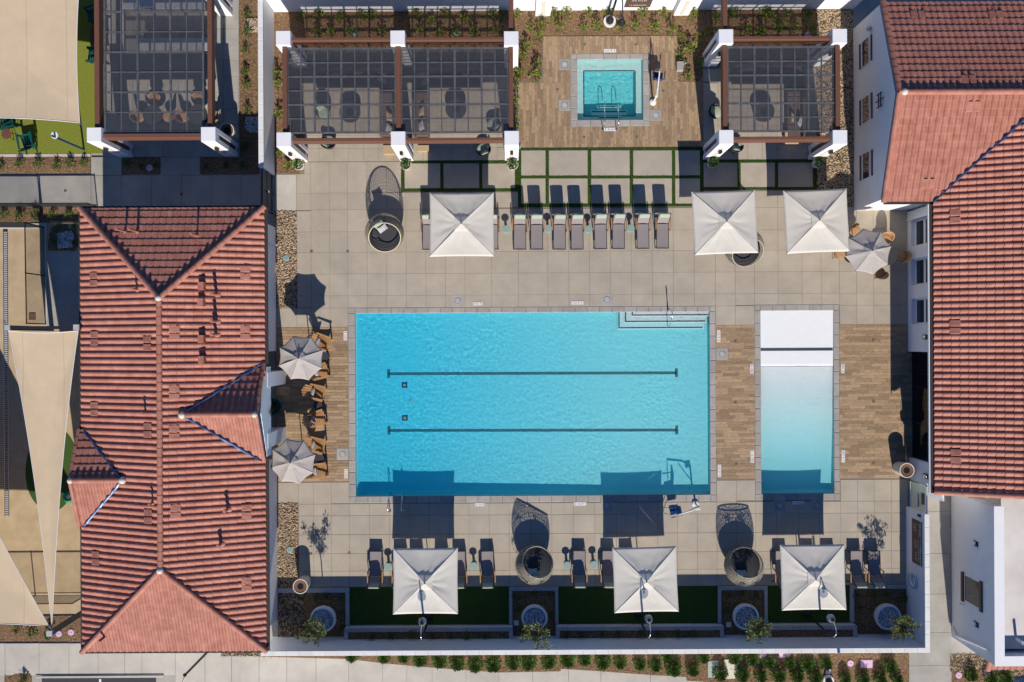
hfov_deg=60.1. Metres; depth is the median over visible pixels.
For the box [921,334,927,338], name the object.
wall light
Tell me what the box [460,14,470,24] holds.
young vine
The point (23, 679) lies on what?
seedling
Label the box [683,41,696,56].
young vine
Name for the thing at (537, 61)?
young vine
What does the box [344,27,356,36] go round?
young vine
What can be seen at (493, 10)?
young vine
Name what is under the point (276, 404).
teal pot
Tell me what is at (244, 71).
seedling
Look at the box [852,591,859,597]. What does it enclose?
seedling
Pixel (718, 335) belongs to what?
depth marker
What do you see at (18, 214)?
seedling
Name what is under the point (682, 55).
young vine
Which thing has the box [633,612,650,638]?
street lamp
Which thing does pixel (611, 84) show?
spa water
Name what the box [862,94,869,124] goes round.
window
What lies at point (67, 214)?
seedling
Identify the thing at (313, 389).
adirondack chair
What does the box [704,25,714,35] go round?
young vine
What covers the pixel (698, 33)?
young vine
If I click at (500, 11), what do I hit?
young vine
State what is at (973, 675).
round shrub
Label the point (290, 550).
valve box
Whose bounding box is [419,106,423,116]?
throw pillow
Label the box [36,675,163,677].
street kerb
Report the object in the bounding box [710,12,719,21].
young vine
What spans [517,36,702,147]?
spa terrace
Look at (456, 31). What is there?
young vine
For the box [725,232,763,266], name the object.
egg daybed
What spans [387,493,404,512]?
pool ladder
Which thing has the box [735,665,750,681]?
round shrub
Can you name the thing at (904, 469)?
litter bin
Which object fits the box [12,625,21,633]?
seedling
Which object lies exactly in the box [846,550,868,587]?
sun lounger
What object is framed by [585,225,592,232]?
side table
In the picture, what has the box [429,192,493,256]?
patio umbrella
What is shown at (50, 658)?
pavement
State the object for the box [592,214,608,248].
sun lounger
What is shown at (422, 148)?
side table
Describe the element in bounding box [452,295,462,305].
skimmer lid
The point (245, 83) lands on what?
seedling
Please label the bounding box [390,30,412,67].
pergola column
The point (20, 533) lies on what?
dog run soil
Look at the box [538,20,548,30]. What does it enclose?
young vine
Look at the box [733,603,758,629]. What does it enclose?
round pot
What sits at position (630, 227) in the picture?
side table
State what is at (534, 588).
planter kerb
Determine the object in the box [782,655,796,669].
round shrub
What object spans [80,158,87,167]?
seedling
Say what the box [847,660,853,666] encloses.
valve box
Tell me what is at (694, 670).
round shrub
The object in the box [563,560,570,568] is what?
side table
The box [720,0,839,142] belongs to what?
pergola roof
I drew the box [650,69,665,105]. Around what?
pool lift
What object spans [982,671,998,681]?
round shrub
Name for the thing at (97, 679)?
street
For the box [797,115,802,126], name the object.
throw pillow
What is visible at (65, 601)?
chain link fence
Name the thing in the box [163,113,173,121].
woven chair
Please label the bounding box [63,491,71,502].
play dome
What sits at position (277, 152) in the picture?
young vine
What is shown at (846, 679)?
round shrub
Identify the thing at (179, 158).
walkway
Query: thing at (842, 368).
depth marker
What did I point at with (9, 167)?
mulch bed
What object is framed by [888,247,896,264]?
dining table
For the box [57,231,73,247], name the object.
rock ring
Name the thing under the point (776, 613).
turf lawn
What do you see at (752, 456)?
depth marker
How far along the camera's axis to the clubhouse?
41.01 m
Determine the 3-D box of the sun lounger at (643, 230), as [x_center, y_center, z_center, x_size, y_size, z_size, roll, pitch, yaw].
[6.604,-5.496,44.426,0.795,1.155,1.686,-1,90,0]
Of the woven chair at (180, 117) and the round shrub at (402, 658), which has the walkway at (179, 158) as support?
the woven chair at (180, 117)
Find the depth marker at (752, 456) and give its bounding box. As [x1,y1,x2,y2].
[751,450,753,462]
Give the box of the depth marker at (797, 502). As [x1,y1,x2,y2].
[792,501,803,503]
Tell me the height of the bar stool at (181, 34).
0.721 m
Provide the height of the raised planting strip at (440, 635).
0.055 m
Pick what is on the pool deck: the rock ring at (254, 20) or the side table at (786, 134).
the side table at (786, 134)
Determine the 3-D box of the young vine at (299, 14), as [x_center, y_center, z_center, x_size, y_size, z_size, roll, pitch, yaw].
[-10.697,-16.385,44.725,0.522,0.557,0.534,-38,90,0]
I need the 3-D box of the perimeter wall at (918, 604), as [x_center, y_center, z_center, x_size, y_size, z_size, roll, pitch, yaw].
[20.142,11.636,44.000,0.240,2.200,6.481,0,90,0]
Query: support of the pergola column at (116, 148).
on the walkway at (179, 158)
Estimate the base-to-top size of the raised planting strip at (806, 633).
0.054 m
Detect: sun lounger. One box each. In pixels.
[367,550,383,588]
[420,214,429,249]
[457,551,467,588]
[480,550,495,588]
[493,214,499,249]
[512,214,527,249]
[529,214,544,249]
[552,214,567,249]
[569,214,584,249]
[571,550,587,587]
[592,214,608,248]
[600,550,613,587]
[610,213,626,248]
[634,213,651,248]
[654,213,670,248]
[772,550,780,587]
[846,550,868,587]
[864,550,886,587]
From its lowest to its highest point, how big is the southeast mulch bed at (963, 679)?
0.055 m
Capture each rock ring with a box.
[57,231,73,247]
[244,17,257,32]
[245,116,257,132]
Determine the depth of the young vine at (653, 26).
44.74 m
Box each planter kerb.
[277,588,349,625]
[509,586,557,623]
[718,586,767,622]
[849,585,906,621]
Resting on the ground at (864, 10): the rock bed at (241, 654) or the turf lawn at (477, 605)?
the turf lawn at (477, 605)
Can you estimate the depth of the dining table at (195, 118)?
44.26 m
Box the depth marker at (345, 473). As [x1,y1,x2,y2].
[344,469,347,477]
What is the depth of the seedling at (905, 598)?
44.83 m
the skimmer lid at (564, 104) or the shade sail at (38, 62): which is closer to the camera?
the shade sail at (38, 62)
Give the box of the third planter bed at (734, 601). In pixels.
[721,590,763,634]
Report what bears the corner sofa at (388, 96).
on the pool deck
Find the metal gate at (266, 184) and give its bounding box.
[261,168,272,214]
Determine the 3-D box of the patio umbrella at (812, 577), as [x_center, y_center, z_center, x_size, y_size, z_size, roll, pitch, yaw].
[14.600,11.457,43.695,3.167,2.610,3.167,0,90,0]
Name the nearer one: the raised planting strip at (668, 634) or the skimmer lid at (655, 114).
the raised planting strip at (668, 634)
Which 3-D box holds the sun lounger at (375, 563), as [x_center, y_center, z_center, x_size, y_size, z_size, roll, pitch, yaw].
[-6.875,11.448,44.426,0.795,1.155,1.686,0,90,0]
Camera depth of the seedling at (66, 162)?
44.77 m
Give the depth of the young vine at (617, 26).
44.76 m
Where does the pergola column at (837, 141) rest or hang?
on the pool deck
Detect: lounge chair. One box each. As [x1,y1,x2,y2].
[316,103,330,119]
[320,135,335,149]
[476,143,490,156]
[487,119,500,130]
[708,103,720,118]
[729,143,743,152]
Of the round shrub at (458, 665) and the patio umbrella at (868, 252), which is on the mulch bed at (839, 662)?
the round shrub at (458, 665)
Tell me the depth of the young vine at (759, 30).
44.80 m
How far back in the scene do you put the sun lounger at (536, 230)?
44.63 m
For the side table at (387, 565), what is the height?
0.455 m
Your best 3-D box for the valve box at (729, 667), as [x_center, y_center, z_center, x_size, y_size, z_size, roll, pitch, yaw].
[11.135,16.667,44.997,0.687,0.106,0.979,0,90,0]
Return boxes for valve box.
[68,629,73,634]
[146,165,152,170]
[283,255,288,260]
[287,547,292,552]
[708,661,717,676]
[724,659,737,678]
[779,653,789,657]
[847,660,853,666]
[861,660,872,667]
[955,672,961,677]
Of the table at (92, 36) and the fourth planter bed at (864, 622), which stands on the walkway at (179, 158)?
the table at (92, 36)
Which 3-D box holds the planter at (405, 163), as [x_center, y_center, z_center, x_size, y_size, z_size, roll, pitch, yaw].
[-5.336,-8.877,44.488,0.577,1.024,0.601,5,90,0]
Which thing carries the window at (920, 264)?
in the clubhouse
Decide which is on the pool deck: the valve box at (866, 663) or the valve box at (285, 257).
the valve box at (285, 257)
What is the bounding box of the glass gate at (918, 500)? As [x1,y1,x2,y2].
[909,480,927,513]
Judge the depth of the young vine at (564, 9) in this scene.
44.69 m
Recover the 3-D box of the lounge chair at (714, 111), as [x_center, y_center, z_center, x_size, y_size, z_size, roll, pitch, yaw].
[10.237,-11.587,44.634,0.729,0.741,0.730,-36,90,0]
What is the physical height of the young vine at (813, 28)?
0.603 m
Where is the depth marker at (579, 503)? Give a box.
[574,502,585,504]
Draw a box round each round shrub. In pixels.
[344,656,358,663]
[377,655,390,664]
[396,655,410,663]
[411,655,429,667]
[431,655,448,669]
[449,655,465,671]
[467,655,483,673]
[484,655,500,672]
[505,655,519,670]
[519,655,537,671]
[540,655,556,669]
[559,654,576,668]
[577,654,591,666]
[593,654,611,670]
[613,654,626,669]
[632,657,646,671]
[647,656,662,671]
[661,654,673,661]
[664,659,682,677]
[685,661,699,676]
[695,654,709,663]
[712,665,728,681]
[725,654,742,664]
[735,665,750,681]
[744,653,759,666]
[754,668,767,681]
[760,653,775,668]
[770,664,786,681]
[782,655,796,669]
[789,667,804,681]
[797,654,815,672]
[807,669,822,681]
[817,655,832,669]
[838,670,851,681]
[855,670,870,681]
[872,671,887,681]
[880,656,897,674]
[890,673,903,681]
[963,667,978,681]
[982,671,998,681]
[995,669,1013,681]
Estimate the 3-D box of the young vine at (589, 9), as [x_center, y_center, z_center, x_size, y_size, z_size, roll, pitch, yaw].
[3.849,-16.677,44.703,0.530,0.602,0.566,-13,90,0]
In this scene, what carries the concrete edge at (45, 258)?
on the walkway at (179, 158)
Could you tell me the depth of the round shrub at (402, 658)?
44.70 m
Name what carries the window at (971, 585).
in the flat roof building
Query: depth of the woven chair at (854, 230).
44.54 m
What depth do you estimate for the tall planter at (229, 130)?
44.03 m
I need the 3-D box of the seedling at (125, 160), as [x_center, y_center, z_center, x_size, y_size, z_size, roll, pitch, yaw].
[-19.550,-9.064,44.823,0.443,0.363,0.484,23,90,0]
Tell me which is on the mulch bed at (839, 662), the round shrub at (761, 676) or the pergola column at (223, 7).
the round shrub at (761, 676)
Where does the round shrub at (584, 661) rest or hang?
on the mulch bed at (839, 662)
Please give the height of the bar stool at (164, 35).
0.721 m
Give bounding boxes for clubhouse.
[853,0,1023,501]
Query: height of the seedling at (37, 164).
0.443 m
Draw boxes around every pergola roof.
[94,0,214,140]
[282,0,512,143]
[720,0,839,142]
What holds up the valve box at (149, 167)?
on the mulch bed at (133, 168)
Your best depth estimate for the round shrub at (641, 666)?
44.72 m
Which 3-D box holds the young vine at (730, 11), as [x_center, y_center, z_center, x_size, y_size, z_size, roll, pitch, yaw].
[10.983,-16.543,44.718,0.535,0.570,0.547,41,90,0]
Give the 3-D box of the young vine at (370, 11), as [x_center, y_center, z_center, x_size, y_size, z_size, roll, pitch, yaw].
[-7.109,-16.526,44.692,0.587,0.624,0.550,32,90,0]
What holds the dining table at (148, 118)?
on the walkway at (179, 158)
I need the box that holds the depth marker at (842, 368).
[841,364,844,372]
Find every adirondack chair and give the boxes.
[0,118,21,130]
[15,131,37,154]
[83,4,109,23]
[85,46,110,64]
[301,383,326,401]
[302,409,327,427]
[303,436,326,454]
[306,462,328,478]
[307,332,332,351]
[309,362,328,380]
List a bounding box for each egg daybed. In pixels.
[365,213,403,251]
[515,545,553,584]
[724,546,763,586]
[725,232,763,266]
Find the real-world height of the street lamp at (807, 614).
3.930 m
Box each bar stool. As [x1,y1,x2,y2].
[144,33,157,38]
[161,32,173,37]
[177,32,190,37]
[194,32,205,37]
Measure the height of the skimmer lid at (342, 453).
0.058 m
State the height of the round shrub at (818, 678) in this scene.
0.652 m
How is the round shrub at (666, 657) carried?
on the mulch bed at (839, 662)
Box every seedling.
[0,209,8,219]
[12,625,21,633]
[14,160,24,167]
[14,209,24,221]
[18,677,28,681]
[24,627,38,639]
[30,208,39,221]
[32,159,43,168]
[50,235,60,245]
[52,162,62,170]
[53,223,63,232]
[63,210,73,219]
[64,158,75,168]
[70,223,78,230]
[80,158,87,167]
[122,158,131,167]
[222,160,231,168]
[239,66,250,76]
[239,161,248,169]
[241,46,250,54]
[241,105,251,114]
[241,142,251,152]
[242,10,250,19]
[243,26,254,37]
[243,81,251,88]
[369,633,374,640]
[408,628,416,637]
[463,631,471,639]
[513,592,519,600]
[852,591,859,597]
[897,592,907,601]
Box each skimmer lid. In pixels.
[337,448,347,459]
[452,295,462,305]
[559,58,569,69]
[559,99,569,110]
[601,293,612,304]
[601,500,612,510]
[650,109,661,120]
[716,348,727,359]
[774,500,785,510]
[811,500,822,510]
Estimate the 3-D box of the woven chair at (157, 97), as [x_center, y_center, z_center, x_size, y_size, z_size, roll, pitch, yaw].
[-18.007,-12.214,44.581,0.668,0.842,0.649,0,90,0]
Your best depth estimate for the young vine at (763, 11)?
44.76 m
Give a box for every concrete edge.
[0,223,43,228]
[44,223,46,325]
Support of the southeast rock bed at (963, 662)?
on the ground at (864, 10)
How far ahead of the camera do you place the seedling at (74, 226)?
44.75 m
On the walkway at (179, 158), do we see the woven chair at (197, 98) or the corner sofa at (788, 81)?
the woven chair at (197, 98)
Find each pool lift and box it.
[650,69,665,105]
[663,501,700,517]
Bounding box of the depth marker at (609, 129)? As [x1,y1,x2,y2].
[604,128,615,130]
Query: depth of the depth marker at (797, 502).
44.98 m
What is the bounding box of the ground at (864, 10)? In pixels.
[0,0,1023,681]
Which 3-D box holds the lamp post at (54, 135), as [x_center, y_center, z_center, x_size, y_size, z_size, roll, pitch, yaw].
[-21.902,-9.858,43.550,0.358,2.904,0.336,0,90,0]
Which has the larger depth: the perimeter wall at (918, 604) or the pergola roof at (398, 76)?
the perimeter wall at (918, 604)
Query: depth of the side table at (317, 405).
44.50 m
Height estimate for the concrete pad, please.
0.050 m
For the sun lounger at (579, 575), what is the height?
1.155 m
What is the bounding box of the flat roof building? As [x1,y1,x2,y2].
[951,496,1023,671]
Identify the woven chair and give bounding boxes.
[129,110,144,122]
[147,90,161,104]
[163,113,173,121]
[174,110,190,122]
[191,89,201,103]
[215,111,220,123]
[833,252,844,258]
[849,223,860,236]
[874,268,888,279]
[882,231,894,243]
[896,250,911,262]
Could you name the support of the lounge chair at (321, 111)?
on the pool deck
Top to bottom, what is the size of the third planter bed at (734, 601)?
0.055 m
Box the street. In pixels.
[42,678,155,681]
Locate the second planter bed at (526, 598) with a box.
[512,591,554,635]
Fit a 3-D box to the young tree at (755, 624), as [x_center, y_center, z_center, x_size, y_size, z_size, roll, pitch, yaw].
[11.755,13.770,42.969,1.301,2.706,1.365,0,90,0]
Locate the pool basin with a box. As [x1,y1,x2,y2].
[760,310,833,383]
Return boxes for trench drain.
[3,229,8,516]
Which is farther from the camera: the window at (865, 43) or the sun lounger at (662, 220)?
the sun lounger at (662, 220)
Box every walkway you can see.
[0,0,260,325]
[909,496,976,681]
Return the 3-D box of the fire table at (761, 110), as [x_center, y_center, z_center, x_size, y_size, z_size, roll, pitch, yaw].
[12.691,-11.568,44.760,1.060,0.480,1.054,0,90,0]
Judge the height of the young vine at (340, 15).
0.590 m
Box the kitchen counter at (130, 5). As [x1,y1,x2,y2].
[123,0,206,14]
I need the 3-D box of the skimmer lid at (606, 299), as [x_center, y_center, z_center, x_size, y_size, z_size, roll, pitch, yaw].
[4.833,-2.115,45.011,0.610,0.058,0.610,0,90,0]
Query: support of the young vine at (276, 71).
on the mulch bed at (408, 23)
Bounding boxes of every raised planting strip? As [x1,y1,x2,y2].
[348,631,508,638]
[560,630,719,638]
[771,630,852,636]
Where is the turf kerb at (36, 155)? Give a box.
[0,154,90,156]
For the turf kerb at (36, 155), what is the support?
on the ground at (864, 10)
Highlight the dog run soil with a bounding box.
[0,223,80,613]
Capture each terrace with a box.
[276,327,348,480]
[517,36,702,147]
[716,325,754,478]
[839,324,911,477]
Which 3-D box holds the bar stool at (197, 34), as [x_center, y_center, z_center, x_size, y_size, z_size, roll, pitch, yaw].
[-15.710,-15.290,44.641,0.435,0.721,0.435,0,90,0]
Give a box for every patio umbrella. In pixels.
[270,438,315,483]
[279,336,322,379]
[393,548,457,613]
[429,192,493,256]
[612,546,678,612]
[691,190,757,254]
[780,544,846,610]
[783,188,849,253]
[844,228,891,274]
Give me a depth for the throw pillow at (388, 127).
44.31 m
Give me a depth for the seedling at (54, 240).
44.86 m
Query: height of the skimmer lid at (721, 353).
0.058 m
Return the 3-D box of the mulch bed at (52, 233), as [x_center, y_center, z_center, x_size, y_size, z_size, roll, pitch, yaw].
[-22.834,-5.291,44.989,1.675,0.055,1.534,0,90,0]
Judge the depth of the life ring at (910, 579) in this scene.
44.03 m
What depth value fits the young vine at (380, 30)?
44.75 m
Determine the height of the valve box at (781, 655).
0.106 m
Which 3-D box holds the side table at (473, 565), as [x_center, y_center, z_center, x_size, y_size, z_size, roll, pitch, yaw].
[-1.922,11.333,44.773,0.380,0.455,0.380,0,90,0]
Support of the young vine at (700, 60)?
on the mulch bed at (408, 23)
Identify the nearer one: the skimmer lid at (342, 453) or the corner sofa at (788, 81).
the corner sofa at (788, 81)
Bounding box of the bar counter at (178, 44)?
[140,38,206,52]
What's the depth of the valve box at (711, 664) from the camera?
44.95 m
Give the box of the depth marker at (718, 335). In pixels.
[717,330,719,341]
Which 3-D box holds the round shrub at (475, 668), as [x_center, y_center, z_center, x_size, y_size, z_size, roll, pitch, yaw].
[-1.854,16.403,44.655,0.902,0.700,0.886,-16,90,0]
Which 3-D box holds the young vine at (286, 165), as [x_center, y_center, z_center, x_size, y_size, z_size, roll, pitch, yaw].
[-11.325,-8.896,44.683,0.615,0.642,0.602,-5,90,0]
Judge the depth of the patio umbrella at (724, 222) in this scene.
42.80 m
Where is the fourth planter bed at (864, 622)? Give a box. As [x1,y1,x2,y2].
[854,589,906,633]
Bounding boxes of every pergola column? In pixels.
[87,127,132,156]
[201,127,237,156]
[206,0,232,15]
[276,31,306,67]
[276,132,307,161]
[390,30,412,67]
[391,131,413,160]
[504,31,517,68]
[504,131,518,159]
[703,29,732,66]
[703,130,733,159]
[808,130,846,159]
[809,29,846,65]
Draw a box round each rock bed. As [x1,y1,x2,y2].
[221,653,267,656]
[274,210,297,307]
[277,502,298,587]
[277,593,303,636]
[816,9,853,205]
[950,653,1023,675]
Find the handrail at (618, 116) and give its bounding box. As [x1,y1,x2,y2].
[615,102,618,130]
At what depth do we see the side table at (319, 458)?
44.50 m
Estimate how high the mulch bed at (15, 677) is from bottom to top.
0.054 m
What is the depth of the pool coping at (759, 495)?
44.99 m
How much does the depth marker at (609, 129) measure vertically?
0.015 m
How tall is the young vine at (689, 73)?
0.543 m
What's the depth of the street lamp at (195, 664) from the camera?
42.62 m
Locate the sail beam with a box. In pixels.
[4,325,81,330]
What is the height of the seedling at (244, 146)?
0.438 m
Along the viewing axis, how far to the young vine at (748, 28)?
44.75 m
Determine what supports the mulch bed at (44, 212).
on the ground at (864, 10)
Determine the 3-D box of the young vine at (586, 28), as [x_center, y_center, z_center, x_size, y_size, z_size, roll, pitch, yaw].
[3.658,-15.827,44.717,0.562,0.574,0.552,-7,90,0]
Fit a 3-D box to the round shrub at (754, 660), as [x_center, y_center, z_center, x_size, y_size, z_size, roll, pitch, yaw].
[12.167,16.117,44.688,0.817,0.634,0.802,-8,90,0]
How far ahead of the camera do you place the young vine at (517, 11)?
44.78 m
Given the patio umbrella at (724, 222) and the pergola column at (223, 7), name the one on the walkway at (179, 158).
the pergola column at (223, 7)
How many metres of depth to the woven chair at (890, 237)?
44.53 m
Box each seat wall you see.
[344,624,512,639]
[556,623,723,638]
[764,623,856,637]
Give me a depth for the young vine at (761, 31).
44.76 m
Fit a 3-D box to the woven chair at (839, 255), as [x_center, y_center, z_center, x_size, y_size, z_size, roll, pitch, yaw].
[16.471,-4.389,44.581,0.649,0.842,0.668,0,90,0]
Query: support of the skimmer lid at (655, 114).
on the pool deck
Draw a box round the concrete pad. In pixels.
[275,174,295,210]
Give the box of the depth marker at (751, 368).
[750,364,753,372]
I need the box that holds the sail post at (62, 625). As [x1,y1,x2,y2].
[46,611,80,636]
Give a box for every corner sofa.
[316,68,394,136]
[412,68,480,137]
[731,64,805,135]
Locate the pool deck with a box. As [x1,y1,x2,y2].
[274,58,930,587]
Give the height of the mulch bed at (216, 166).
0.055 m
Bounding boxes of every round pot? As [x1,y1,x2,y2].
[310,605,335,631]
[521,604,547,630]
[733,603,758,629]
[874,603,900,629]
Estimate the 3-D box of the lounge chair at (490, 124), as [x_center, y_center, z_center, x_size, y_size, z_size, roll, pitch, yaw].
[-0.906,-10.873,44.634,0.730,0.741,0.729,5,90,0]
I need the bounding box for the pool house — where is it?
[67,204,285,654]
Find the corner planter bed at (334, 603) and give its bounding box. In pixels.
[304,593,344,636]
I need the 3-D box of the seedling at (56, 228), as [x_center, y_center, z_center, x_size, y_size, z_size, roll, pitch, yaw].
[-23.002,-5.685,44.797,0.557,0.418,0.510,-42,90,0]
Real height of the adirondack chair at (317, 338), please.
1.052 m
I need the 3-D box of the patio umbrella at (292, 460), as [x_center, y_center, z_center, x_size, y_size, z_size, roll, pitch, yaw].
[-10.605,5.816,43.605,2.121,2.790,2.121,7,90,0]
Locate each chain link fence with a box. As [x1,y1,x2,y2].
[0,202,95,206]
[0,222,45,324]
[32,595,80,603]
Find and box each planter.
[219,123,238,140]
[292,158,303,169]
[400,158,410,169]
[506,158,517,169]
[707,156,719,167]
[811,157,825,167]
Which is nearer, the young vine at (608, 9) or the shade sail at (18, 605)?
the shade sail at (18, 605)
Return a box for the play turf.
[0,0,102,153]
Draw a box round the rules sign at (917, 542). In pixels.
[912,518,921,566]
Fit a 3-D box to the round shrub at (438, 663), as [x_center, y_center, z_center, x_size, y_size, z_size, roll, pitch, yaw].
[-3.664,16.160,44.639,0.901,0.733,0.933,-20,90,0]
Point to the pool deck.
(346, 194)
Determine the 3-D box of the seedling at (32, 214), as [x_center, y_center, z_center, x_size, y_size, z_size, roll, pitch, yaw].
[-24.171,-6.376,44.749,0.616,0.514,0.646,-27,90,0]
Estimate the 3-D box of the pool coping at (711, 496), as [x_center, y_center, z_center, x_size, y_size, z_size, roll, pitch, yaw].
[1.032,3.229,45.039,18.685,0.102,9.935,0,90,0]
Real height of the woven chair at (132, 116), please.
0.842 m
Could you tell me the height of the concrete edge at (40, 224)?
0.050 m
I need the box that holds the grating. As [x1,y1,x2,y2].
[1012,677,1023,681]
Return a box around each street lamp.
[182,653,207,681]
[420,613,432,640]
[603,0,625,27]
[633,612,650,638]
[803,610,836,638]
[822,669,833,681]
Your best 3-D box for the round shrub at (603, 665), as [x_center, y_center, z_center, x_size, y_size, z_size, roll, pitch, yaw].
[4.604,16.231,44.636,0.952,0.740,0.935,-22,90,0]
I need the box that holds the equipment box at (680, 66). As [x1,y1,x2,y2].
[676,60,687,71]
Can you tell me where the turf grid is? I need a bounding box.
[401,146,817,206]
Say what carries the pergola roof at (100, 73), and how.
attached to the pergola column at (223, 7)
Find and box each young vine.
[272,68,281,79]
[272,78,281,89]
[274,109,282,119]
[274,149,284,159]
[283,160,293,170]
[295,11,306,23]
[311,27,324,37]
[312,8,323,18]
[326,26,335,36]
[335,12,345,24]
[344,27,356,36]
[356,9,366,20]
[367,9,376,20]
[377,27,386,36]
[411,8,422,19]
[414,25,425,36]
[426,15,437,26]
[435,27,445,36]
[439,8,450,17]
[450,27,461,36]
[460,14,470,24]
[469,26,481,36]
[487,9,496,19]
[490,25,501,36]
[497,9,508,20]
[513,9,521,18]
[513,114,520,121]
[514,67,524,77]
[518,50,527,60]
[520,40,531,50]
[526,21,534,31]
[528,69,540,82]
[531,30,543,41]
[532,58,541,67]
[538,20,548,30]
[547,7,558,19]
[555,21,565,32]
[559,7,572,19]
[578,23,588,34]
[583,6,593,17]
[591,20,602,31]
[602,6,611,15]
[616,23,626,31]
[630,20,640,31]
[636,7,649,18]
[648,22,659,33]
[658,7,668,17]
[667,23,677,35]
[676,50,685,60]
[677,32,685,42]
[682,71,691,80]
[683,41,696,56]
[687,7,698,19]
[694,31,705,42]
[694,58,703,67]
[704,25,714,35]
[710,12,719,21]
[727,10,734,20]
[740,24,751,35]
[754,26,765,35]
[756,26,766,35]
[758,5,770,17]
[763,9,776,24]
[772,20,785,32]
[781,10,790,21]
[787,21,800,33]
[801,9,813,21]
[805,23,816,34]
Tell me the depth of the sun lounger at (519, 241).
44.63 m
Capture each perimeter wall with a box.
[258,0,274,175]
[261,634,929,655]
[266,0,861,16]
[906,506,929,647]
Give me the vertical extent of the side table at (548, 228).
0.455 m
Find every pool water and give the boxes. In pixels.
[355,312,709,495]
[760,366,833,492]
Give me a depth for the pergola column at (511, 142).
41.51 m
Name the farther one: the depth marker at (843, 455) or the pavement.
the pavement
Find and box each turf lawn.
[349,586,508,624]
[558,586,717,623]
[768,585,849,622]
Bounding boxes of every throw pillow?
[330,72,338,75]
[385,123,391,133]
[386,111,391,121]
[418,120,423,130]
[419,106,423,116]
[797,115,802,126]
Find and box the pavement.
[0,643,697,681]
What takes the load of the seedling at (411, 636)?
on the raised planting strip at (440, 635)
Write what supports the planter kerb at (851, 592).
on the ground at (864, 10)
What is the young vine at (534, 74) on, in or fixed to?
on the mulch bed at (408, 23)
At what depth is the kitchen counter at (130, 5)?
44.07 m
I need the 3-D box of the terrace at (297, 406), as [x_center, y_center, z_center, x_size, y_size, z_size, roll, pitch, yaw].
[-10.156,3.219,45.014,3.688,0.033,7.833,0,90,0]
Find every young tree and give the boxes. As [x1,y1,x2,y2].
[296,616,326,646]
[519,618,551,649]
[745,616,772,643]
[888,614,921,641]
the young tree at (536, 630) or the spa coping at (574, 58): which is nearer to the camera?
the young tree at (536, 630)
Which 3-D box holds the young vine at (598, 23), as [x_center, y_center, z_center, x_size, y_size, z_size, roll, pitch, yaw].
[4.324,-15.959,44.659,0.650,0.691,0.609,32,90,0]
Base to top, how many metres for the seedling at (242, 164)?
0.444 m
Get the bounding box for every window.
[862,36,868,67]
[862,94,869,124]
[862,150,869,180]
[915,217,926,245]
[915,257,926,284]
[915,298,927,323]
[964,574,978,608]
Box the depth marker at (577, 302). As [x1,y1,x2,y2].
[571,301,583,303]
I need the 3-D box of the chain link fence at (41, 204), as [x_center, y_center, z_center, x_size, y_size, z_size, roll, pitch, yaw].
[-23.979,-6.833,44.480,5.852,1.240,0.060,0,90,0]
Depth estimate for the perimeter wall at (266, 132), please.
43.50 m
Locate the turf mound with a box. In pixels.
[26,433,73,508]
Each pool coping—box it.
[348,306,715,502]
[754,304,839,499]
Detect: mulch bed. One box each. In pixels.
[0,156,90,173]
[0,207,78,222]
[0,616,80,641]
[4,672,30,681]
[47,222,78,251]
[122,157,160,173]
[200,156,258,173]
[239,0,257,156]
[259,653,908,681]
[274,9,816,173]
[951,671,1023,681]
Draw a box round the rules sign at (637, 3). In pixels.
[624,0,652,6]
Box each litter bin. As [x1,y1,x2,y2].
[293,575,310,593]
[892,461,913,477]
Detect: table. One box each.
[1,129,15,139]
[90,27,108,45]
[143,105,163,124]
[188,104,207,123]
[313,401,322,409]
[315,454,324,462]
[322,352,329,360]
[339,101,360,122]
[383,145,394,154]
[384,561,391,570]
[417,145,428,151]
[445,98,465,117]
[470,561,477,569]
[502,225,509,232]
[545,225,551,232]
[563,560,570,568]
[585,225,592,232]
[590,560,597,568]
[627,224,634,231]
[756,101,774,121]
[784,132,798,144]
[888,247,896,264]
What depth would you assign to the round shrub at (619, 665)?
44.74 m
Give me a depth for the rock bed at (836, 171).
44.98 m
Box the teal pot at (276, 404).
[271,398,281,414]
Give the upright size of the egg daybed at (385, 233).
2.197 m
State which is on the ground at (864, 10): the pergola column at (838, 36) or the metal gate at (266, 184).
the pergola column at (838, 36)
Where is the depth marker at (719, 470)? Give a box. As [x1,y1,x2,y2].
[718,464,720,476]
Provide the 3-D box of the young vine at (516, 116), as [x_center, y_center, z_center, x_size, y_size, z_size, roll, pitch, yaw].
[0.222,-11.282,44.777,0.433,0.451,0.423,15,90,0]
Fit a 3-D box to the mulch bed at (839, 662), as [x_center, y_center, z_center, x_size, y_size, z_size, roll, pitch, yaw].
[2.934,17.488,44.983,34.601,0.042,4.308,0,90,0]
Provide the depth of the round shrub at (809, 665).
44.66 m
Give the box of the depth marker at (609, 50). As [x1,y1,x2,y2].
[604,49,615,51]
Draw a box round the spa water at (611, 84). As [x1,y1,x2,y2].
[577,60,642,119]
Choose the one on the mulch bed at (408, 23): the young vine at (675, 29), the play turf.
the young vine at (675, 29)
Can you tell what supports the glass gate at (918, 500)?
attached to the perimeter wall at (918, 604)
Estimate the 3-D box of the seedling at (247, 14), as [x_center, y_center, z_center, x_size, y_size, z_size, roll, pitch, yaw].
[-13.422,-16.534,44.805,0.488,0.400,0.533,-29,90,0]
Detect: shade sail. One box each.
[0,0,86,130]
[0,537,55,633]
[4,320,80,638]
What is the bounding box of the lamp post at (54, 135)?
[51,132,84,149]
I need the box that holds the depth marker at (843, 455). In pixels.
[842,450,844,461]
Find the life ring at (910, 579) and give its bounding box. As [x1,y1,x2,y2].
[908,572,916,587]
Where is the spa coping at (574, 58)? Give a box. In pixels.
[570,54,649,126]

